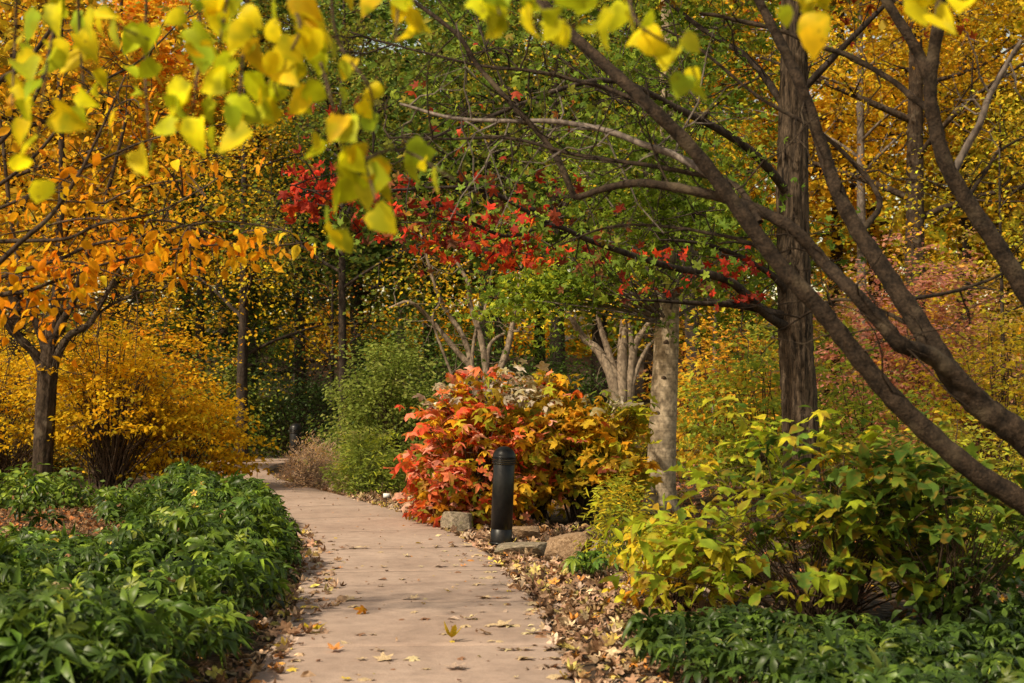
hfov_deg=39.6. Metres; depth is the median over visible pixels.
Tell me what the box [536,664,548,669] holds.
fallen leaf
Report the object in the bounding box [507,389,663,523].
oakleaf hydrangea
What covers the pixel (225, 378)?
evergreen shrub
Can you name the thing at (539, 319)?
woodland tree
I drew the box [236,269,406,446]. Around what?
tree
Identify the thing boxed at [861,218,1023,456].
understory shrub
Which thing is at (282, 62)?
leaning tree
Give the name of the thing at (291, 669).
fallen leaf
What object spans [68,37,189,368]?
woodland tree
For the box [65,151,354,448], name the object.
conifer
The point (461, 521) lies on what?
rock
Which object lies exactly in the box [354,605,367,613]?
fallen leaf
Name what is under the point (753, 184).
thin tree
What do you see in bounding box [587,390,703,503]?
understory shrub
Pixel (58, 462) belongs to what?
evergreen shrub
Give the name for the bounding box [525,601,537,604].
fallen leaf
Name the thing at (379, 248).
woodland tree
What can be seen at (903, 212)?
woodland tree
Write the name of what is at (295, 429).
bollard light
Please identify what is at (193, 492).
caught leaves
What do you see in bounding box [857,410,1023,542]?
understory shrub
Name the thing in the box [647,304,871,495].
understory shrub
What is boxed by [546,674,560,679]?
fallen leaf
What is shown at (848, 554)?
leafy shrub
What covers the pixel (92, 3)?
woodland tree
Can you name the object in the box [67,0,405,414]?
woodland tree
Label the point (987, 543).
green shrub
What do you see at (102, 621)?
ground cover
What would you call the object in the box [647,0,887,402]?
woodland tree
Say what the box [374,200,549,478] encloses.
multi stem tree
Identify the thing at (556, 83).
green maple
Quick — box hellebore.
[560,550,628,574]
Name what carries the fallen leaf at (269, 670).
on the path
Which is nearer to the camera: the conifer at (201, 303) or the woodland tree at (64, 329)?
the conifer at (201, 303)
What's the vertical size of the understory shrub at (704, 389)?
3.572 m
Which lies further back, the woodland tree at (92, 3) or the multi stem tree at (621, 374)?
the woodland tree at (92, 3)
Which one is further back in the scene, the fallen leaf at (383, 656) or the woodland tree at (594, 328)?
the woodland tree at (594, 328)
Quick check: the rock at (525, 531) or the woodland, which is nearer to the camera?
the rock at (525, 531)
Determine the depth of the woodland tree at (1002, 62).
55.33 m
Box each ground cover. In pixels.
[0,458,303,682]
[621,602,1023,682]
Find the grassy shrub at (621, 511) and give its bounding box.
[568,460,662,569]
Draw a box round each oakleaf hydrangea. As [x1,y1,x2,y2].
[382,364,570,530]
[474,358,588,520]
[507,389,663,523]
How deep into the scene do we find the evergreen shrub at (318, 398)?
33.61 m
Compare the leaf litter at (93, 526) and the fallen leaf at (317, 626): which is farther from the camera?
the leaf litter at (93, 526)
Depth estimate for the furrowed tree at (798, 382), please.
16.03 m
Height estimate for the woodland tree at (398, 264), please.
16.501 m
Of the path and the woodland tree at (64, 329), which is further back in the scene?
the woodland tree at (64, 329)
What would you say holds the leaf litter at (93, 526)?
on the ground at (882, 612)
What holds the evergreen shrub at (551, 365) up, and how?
on the ground at (882, 612)
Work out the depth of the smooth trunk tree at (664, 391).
18.68 m
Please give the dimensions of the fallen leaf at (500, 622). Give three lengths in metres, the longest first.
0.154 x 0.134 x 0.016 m
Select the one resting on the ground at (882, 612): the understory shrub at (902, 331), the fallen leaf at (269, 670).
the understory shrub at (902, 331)
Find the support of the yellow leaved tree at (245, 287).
on the ground at (882, 612)
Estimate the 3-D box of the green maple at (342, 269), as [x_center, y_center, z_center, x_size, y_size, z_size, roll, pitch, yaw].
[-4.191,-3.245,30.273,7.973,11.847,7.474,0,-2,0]
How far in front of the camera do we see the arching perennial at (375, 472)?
22.00 m
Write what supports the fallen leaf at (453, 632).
on the path
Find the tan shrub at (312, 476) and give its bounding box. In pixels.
[272,426,347,487]
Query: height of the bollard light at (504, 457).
1.115 m
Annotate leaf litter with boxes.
[0,495,156,538]
[177,524,347,682]
[256,475,566,681]
[274,473,818,682]
[551,451,1023,623]
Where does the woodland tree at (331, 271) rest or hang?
on the ground at (882, 612)
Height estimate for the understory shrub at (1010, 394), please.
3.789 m
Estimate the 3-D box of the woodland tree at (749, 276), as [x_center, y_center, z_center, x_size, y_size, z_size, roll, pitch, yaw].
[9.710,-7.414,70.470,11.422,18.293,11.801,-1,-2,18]
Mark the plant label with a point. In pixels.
(386, 495)
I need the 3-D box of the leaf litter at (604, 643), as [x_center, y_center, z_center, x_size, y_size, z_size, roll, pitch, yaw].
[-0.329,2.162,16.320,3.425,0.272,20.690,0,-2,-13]
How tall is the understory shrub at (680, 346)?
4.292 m
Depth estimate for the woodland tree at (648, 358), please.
53.95 m
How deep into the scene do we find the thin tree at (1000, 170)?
26.15 m
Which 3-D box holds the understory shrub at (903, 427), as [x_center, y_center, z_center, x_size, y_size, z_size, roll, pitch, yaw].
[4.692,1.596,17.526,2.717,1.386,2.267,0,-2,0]
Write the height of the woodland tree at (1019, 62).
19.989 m
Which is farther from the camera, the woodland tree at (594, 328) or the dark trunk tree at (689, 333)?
the woodland tree at (594, 328)
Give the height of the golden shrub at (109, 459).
2.996 m
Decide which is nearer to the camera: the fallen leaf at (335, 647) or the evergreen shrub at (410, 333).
the fallen leaf at (335, 647)
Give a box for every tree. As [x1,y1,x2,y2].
[0,0,153,294]
[0,0,175,274]
[0,0,260,423]
[0,0,293,479]
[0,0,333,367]
[0,0,1023,516]
[0,5,157,385]
[2,0,280,426]
[38,0,290,402]
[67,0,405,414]
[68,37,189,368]
[121,38,378,461]
[145,27,314,373]
[188,28,410,384]
[205,0,518,418]
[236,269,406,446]
[262,0,634,384]
[266,0,991,525]
[304,0,550,394]
[349,33,498,360]
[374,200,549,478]
[383,35,627,368]
[404,0,771,405]
[430,0,876,513]
[432,23,586,385]
[501,0,888,466]
[502,254,713,456]
[515,0,849,434]
[564,19,764,401]
[578,95,834,455]
[616,16,774,371]
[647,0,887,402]
[681,0,1023,404]
[704,0,1023,417]
[716,0,1023,410]
[747,2,1022,358]
[775,0,1023,403]
[833,0,1023,374]
[856,74,1023,460]
[868,0,1023,344]
[924,47,1023,386]
[976,57,1023,331]
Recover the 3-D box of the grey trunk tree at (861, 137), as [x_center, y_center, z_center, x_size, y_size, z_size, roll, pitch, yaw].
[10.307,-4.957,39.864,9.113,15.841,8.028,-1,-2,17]
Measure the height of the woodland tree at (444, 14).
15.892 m
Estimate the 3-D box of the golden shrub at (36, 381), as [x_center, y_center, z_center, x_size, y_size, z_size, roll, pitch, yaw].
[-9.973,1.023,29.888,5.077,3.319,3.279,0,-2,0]
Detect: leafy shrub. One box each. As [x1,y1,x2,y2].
[591,394,1023,627]
[601,495,754,612]
[753,433,1023,628]
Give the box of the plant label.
[383,493,389,504]
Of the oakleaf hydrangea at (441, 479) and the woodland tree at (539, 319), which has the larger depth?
the woodland tree at (539, 319)
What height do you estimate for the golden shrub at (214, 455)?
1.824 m
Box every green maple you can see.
[115,0,498,453]
[385,0,773,391]
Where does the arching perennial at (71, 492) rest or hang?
on the ground at (882, 612)
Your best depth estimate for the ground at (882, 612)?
17.53 m
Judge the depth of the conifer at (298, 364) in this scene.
40.84 m
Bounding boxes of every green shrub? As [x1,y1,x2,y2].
[294,302,453,482]
[869,471,1023,582]
[879,547,1023,646]
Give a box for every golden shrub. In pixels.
[0,312,131,466]
[0,326,84,486]
[12,300,211,494]
[87,379,288,479]
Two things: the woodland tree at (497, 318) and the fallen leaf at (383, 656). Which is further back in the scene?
the woodland tree at (497, 318)
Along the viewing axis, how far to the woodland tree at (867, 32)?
54.81 m
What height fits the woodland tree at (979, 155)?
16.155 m
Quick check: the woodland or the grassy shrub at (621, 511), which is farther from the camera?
the woodland
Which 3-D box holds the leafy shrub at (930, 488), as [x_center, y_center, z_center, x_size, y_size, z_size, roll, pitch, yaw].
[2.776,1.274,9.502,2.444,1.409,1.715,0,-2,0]
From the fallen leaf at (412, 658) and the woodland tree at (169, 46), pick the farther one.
the woodland tree at (169, 46)
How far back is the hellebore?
12.36 m
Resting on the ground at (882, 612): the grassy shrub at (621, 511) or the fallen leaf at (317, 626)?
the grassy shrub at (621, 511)
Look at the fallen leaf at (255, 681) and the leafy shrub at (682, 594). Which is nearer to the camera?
the fallen leaf at (255, 681)
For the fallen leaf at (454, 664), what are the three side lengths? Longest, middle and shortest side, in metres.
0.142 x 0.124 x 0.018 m
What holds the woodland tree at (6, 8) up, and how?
on the ground at (882, 612)
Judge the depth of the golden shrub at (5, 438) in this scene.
23.88 m
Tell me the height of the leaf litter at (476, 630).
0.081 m
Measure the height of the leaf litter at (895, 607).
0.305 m
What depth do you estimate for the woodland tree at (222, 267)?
68.05 m
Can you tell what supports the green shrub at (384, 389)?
on the ground at (882, 612)
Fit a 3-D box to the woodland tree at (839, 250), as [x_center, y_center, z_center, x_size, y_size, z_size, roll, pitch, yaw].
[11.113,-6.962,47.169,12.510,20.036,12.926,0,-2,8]
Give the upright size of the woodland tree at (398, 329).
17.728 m
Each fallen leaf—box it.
[250,679,261,682]
[265,666,276,672]
[267,662,278,668]
[286,668,297,671]
[304,622,326,629]
[327,642,342,649]
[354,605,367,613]
[357,677,367,680]
[373,652,392,660]
[404,656,419,661]
[443,662,465,666]
[444,621,461,637]
[491,620,510,625]
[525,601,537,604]
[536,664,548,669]
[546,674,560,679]
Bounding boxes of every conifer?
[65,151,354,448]
[173,145,426,437]
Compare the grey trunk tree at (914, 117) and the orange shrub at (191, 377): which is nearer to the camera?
the orange shrub at (191, 377)
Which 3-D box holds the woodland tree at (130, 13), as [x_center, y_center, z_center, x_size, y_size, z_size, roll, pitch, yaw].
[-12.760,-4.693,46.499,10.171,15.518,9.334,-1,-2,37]
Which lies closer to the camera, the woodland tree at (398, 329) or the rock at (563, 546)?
the rock at (563, 546)
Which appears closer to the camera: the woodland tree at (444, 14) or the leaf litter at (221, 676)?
the leaf litter at (221, 676)
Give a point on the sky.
(98, 2)
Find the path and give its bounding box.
[202,453,574,682]
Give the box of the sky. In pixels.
[0,0,1023,313]
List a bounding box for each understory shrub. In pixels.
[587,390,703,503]
[635,290,779,444]
[635,293,844,469]
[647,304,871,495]
[734,328,970,497]
[739,257,936,445]
[813,226,1021,466]
[821,419,984,521]
[842,260,1023,484]
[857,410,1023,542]
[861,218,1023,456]
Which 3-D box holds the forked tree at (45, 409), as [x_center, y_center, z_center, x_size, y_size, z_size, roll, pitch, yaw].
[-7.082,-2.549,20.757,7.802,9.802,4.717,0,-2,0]
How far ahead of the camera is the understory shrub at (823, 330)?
33.68 m
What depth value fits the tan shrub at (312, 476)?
23.09 m
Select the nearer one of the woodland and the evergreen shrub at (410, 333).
the evergreen shrub at (410, 333)
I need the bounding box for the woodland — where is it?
[0,0,1023,358]
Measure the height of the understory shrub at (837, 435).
2.578 m
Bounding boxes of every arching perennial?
[0,462,126,511]
[317,424,408,495]
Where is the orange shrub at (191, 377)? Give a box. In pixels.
[60,273,246,472]
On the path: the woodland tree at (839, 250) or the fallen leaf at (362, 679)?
the fallen leaf at (362, 679)
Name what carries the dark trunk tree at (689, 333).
on the ground at (882, 612)
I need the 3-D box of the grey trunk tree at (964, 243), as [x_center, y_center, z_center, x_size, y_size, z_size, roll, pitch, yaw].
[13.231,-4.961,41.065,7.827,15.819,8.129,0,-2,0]
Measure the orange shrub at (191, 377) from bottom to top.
3.996 m
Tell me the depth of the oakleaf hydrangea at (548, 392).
17.77 m
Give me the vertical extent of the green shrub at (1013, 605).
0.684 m
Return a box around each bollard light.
[289,423,302,475]
[489,446,515,545]
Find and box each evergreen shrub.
[0,401,140,479]
[132,338,297,461]
[225,360,367,458]
[320,285,491,452]
[373,291,634,465]
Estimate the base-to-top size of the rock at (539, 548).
0.158 m
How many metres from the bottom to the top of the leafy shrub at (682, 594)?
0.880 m
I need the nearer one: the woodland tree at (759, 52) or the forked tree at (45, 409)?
the forked tree at (45, 409)
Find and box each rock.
[441,511,472,531]
[494,542,546,556]
[512,526,539,539]
[544,532,592,560]
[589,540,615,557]
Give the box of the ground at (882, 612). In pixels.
[0,314,1023,682]
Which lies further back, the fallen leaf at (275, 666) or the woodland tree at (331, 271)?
the woodland tree at (331, 271)
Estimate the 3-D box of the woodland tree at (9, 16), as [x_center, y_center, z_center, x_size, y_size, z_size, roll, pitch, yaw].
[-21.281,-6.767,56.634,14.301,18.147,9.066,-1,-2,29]
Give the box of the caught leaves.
[5,481,235,605]
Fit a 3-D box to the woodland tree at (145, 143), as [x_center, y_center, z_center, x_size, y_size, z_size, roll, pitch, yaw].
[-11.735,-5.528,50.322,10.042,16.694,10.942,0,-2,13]
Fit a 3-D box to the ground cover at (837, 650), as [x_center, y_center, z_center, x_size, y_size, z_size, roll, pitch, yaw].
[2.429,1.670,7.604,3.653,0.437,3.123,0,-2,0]

